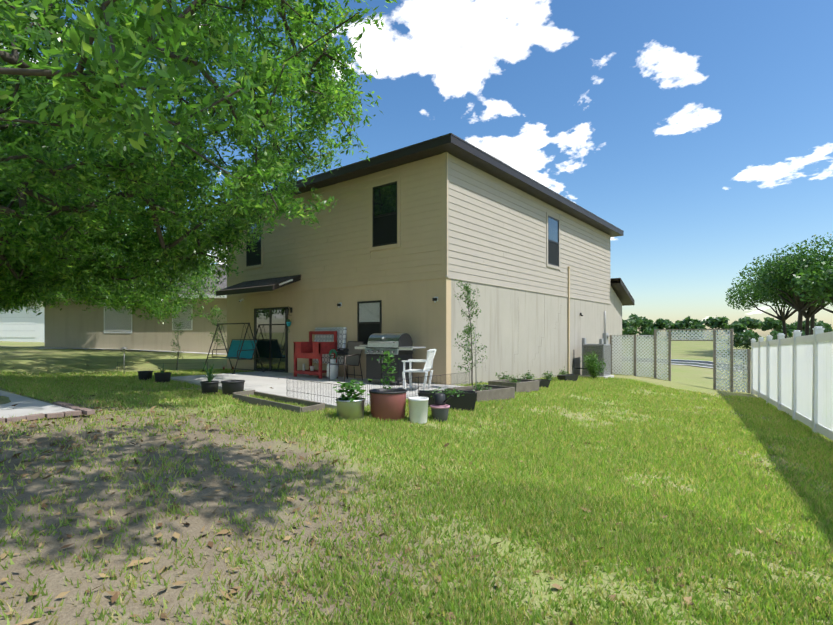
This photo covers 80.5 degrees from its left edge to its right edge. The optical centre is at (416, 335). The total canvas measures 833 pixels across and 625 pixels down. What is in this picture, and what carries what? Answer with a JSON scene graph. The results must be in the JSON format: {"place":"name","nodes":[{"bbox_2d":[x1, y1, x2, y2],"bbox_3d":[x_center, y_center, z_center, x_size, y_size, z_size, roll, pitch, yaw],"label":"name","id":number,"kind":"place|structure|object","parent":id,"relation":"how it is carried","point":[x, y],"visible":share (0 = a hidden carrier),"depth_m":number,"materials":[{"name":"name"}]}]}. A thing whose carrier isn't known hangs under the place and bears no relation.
{"place":"outdoors","nodes":[
{"label":"outdoors","id":0,"kind":"place"},
{"bbox_2d":[327,349,337,378],"bbox_3d":[-2.212,0.741,12.959,0.308,0.780,0.304,0,0,39],"label":"propane tank","id":1,"kind":"object","parent":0,"point":[333,371],"visible":0.81,"depth_m":12.86,"materials":[{"name":"white metal"}]},
{"bbox_2d":[0,336,832,624],"bbox_3d":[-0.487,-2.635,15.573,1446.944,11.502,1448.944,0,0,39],"label":"ground","id":2,"kind":"structure","parent":0,"point":[30,357],"depth_m":3.82,"materials":[{"name":"green plant"}]},
{"bbox_2d":[0,286,62,341],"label":"neighbour house","id":3,"kind":"structure","parent":2,"relation":"on","point":[22,326],"depth_m":39.23,"materials":[{"name":"white paint"}]},
{"bbox_2d":[0,390,94,422],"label":"slab","id":4,"kind":"structure","parent":2,"relation":"on","point":[24,407],"depth_m":6.92,"materials":[{"name":"concrete"}]},
{"bbox_2d":[15,83,215,314],"bbox_3d":[-14.767,-4.378,18.612,21.537,10.486,13.093,0,0,39],"label":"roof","id":5,"kind":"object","parent":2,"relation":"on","point":[128,261],"visible":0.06,"depth_m":16.93,"materials":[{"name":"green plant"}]},
{"bbox_2d":[120,347,127,373],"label":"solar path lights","id":6,"kind":"object","parent":2,"relation":"on","point":[124,349],"visible":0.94,"depth_m":15.24,"materials":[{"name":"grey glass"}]},
{"bbox_2d":[31,264,226,353],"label":"neighbour house","id":7,"kind":"structure","parent":2,"relation":"on","point":[73,326],"depth_m":24.78,"materials":[{"name":"paint"}]},
{"bbox_2d":[117,362,207,371],"bbox_3d":[-8.330,1.071,16.188,2.745,0.472,0.031,0,0,-12],"label":"hoop border fence","id":8,"kind":"object","parent":2,"relation":"on","point":[158,363],"visible":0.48,"depth_m":16.18,"materials":[{"name":"metal"}]},
{"bbox_2d":[0,0,396,323],"bbox_3d":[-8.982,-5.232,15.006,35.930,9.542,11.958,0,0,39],"label":"tree foliage","id":9,"kind":"object","parent":2,"relation":"on","point":[100,114],"visible":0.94,"depth_m":8.37,"materials":[{"name":"green plant"}]},
{"bbox_2d":[170,371,462,408],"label":"patio slab","id":10,"kind":"structure","parent":2,"relation":"on","point":[260,381],"depth_m":11.49,"materials":[{"name":"concrete"}]},
{"bbox_2d":[202,323,264,373],"bbox_3d":[-5.831,0.366,15.638,1.860,1.547,1.100,0,0,39],"label":"porch swing","id":11,"kind":"object","parent":10,"relation":"on","point":[242,349],"visible":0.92,"depth_m":15.76,"materials":[{"name":"teal fabric"}]},
{"bbox_2d":[293,331,336,378],"bbox_3d":[-2.794,0.499,13.576,1.120,1.265,0.620,0,0,39],"label":"red bench","id":12,"kind":"object","parent":10,"relation":"on","point":[310,350],"visible":0.88,"depth_m":13.44,"materials":[{"name":"paint"}]},
{"bbox_2d":[337,348,354,378],"bbox_3d":[-1.875,0.732,13.061,0.460,0.801,0.320,0,0,39],"label":"charcoal grill","id":13,"kind":"object","parent":10,"relation":"on","point":[344,351],"visible":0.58,"depth_m":12.96,"materials":[{"name":"metal"}]},
{"bbox_2d":[329,341,363,381],"bbox_3d":[-1.786,0.636,12.530,0.586,0.996,0.686,0,0,39],"label":"patio sling chair","id":14,"kind":"object","parent":10,"relation":"on","point":[352,357],"visible":0.98,"depth_m":12.65,"materials":[{"name":"fabric"}]},
{"bbox_2d":[355,333,425,384],"bbox_3d":[-0.667,0.534,11.688,1.820,1.195,0.623,0,0,39],"label":"gas grill","id":15,"kind":"object","parent":10,"relation":"on","point":[399,345],"visible":0.88,"depth_m":11.47,"materials":[{"name":"black metal"}]},
{"bbox_2d":[402,349,436,389],"bbox_3d":[0.052,0.704,10.361,0.603,0.861,0.901,0,0,14],"label":"white patio chair","id":16,"kind":"object","parent":10,"relation":"on","point":[428,366],"visible":0.94,"depth_m":10.23,"materials":[{"name":"white plastic"}]},
{"bbox_2d":[137,371,578,423],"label":"plant pots","id":17,"kind":"object","parent":2,"relation":"on","point":[388,404],"visible":0.77,"depth_m":7.36,"materials":[{"name":"black plastic"}]},
{"bbox_2d":[432,393,453,404],"bbox_3d":[0.385,0.963,7.450,0.420,0.172,0.176,0,0,64],"label":"watering can","id":18,"kind":"object","parent":17,"relation":"on","point":[439,399],"visible":1,"depth_m":7.44,"materials":[{"name":"black plastic"}]},
{"bbox_2d":[287,372,466,405],"bbox_3d":[-0.672,0.996,9.917,1.771,0.470,3.791,0,0,39],"label":"wire border fence","id":19,"kind":"object","parent":2,"relation":"on","point":[465,382],"visible":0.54,"depth_m":8.90,"materials":[{"name":"metal"}]},
{"bbox_2d":[155,279,606,402],"bbox_3d":[-5.157,0.170,19.263,23.107,2.806,14.254,0,0,39],"label":"garden plant","id":20,"kind":"object","parent":2,"relation":"on","point":[593,369],"depth_m":10.61,"materials":[{"name":"green plant"}]},
{"bbox_2d":[232,378,539,412],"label":"raised garden beds","id":21,"kind":"object","parent":2,"relation":"on","point":[502,389],"visible":0.65,"depth_m":9.42,"materials":[{"name":"wood"}]},
{"bbox_2d":[0,362,832,624],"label":"fallen leaves","id":22,"kind":"object","parent":2,"relation":"on","point":[115,594],"visible":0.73,"depth_m":3.94,"materials":[{"name":"brown plant"}]},
{"bbox_2d":[216,133,634,385],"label":"house","id":23,"kind":"structure","parent":2,"relation":"on","point":[394,240],"depth_m":13.62,"materials":[{"name":"beige paint"}]},
{"bbox_2d":[313,327,346,363],"bbox_3d":[-2.450,0.271,13.832,1.250,1.019,0.186,0,0,39],"label":"screen","id":24,"kind":"object","parent":23,"relation":"attached to","point":[341,336],"visible":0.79,"depth_m":13.72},
{"bbox_2d":[239,266,608,372],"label":"wall fixtures","id":25,"kind":"object","parent":23,"relation":"attached to","point":[604,340],"depth_m":17.17,"materials":[{"name":"beige paint"}]},
{"bbox_2d":[117,232,832,381],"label":"tree","id":26,"kind":"object","parent":2,"relation":"on","point":[812,272],"depth_m":58.35,"materials":[{"name":"green plant"}]},
{"bbox_2d":[573,338,613,377],"bbox_3d":[6.358,0.783,17.620,1.155,1.420,1.168,0,0,39],"label":"ac condenser","id":27,"kind":"object","parent":2,"relation":"on","point":[602,351],"visible":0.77,"depth_m":17.28,"materials":[{"name":"metal"}]},
{"bbox_2d":[610,329,750,392],"bbox_3d":[10.019,1.041,19.098,4.885,2.610,0.092,0,0,39],"label":"chain-link fence","id":28,"kind":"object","parent":2,"relation":"on","point":[714,332],"depth_m":19.15,"materials":[{"name":"grey metal"}]},
{"bbox_2d":[622,357,826,377],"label":"road kerbs","id":29,"kind":"structure","parent":2,"relation":"on","point":[689,362],"depth_m":37.46,"materials":[{"name":"grey concrete"}]},
{"bbox_2d":[751,326,832,439],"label":"vinyl fence","id":30,"kind":"object","parent":2,"relation":"on","point":[788,375],"visible":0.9,"depth_m":10.33,"materials":[{"name":"white plastic"}]},
{"bbox_2d":[0,468,832,624],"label":"grass","id":31,"kind":"structure","parent":0,"point":[556,514],"depth_m":3.32,"materials":[{"name":"green plant"}]},
{"bbox_2d":[0,368,832,542],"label":"grass","id":32,"kind":"structure","parent":0,"point":[565,462],"depth_m":6.57,"materials":[{"name":"green plant"}]},
{"bbox_2d":[1,0,832,335],"label":"sky","id":33,"kind":"structure","parent":0,"point":[701,131],"materials":[{"name":"blue"}]},
{"bbox_2d":[624,358,826,374],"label":"road","id":34,"kind":"structure","parent":0,"point":[700,362],"depth_m":40.75,"materials":[{"name":"grey asphalt"}]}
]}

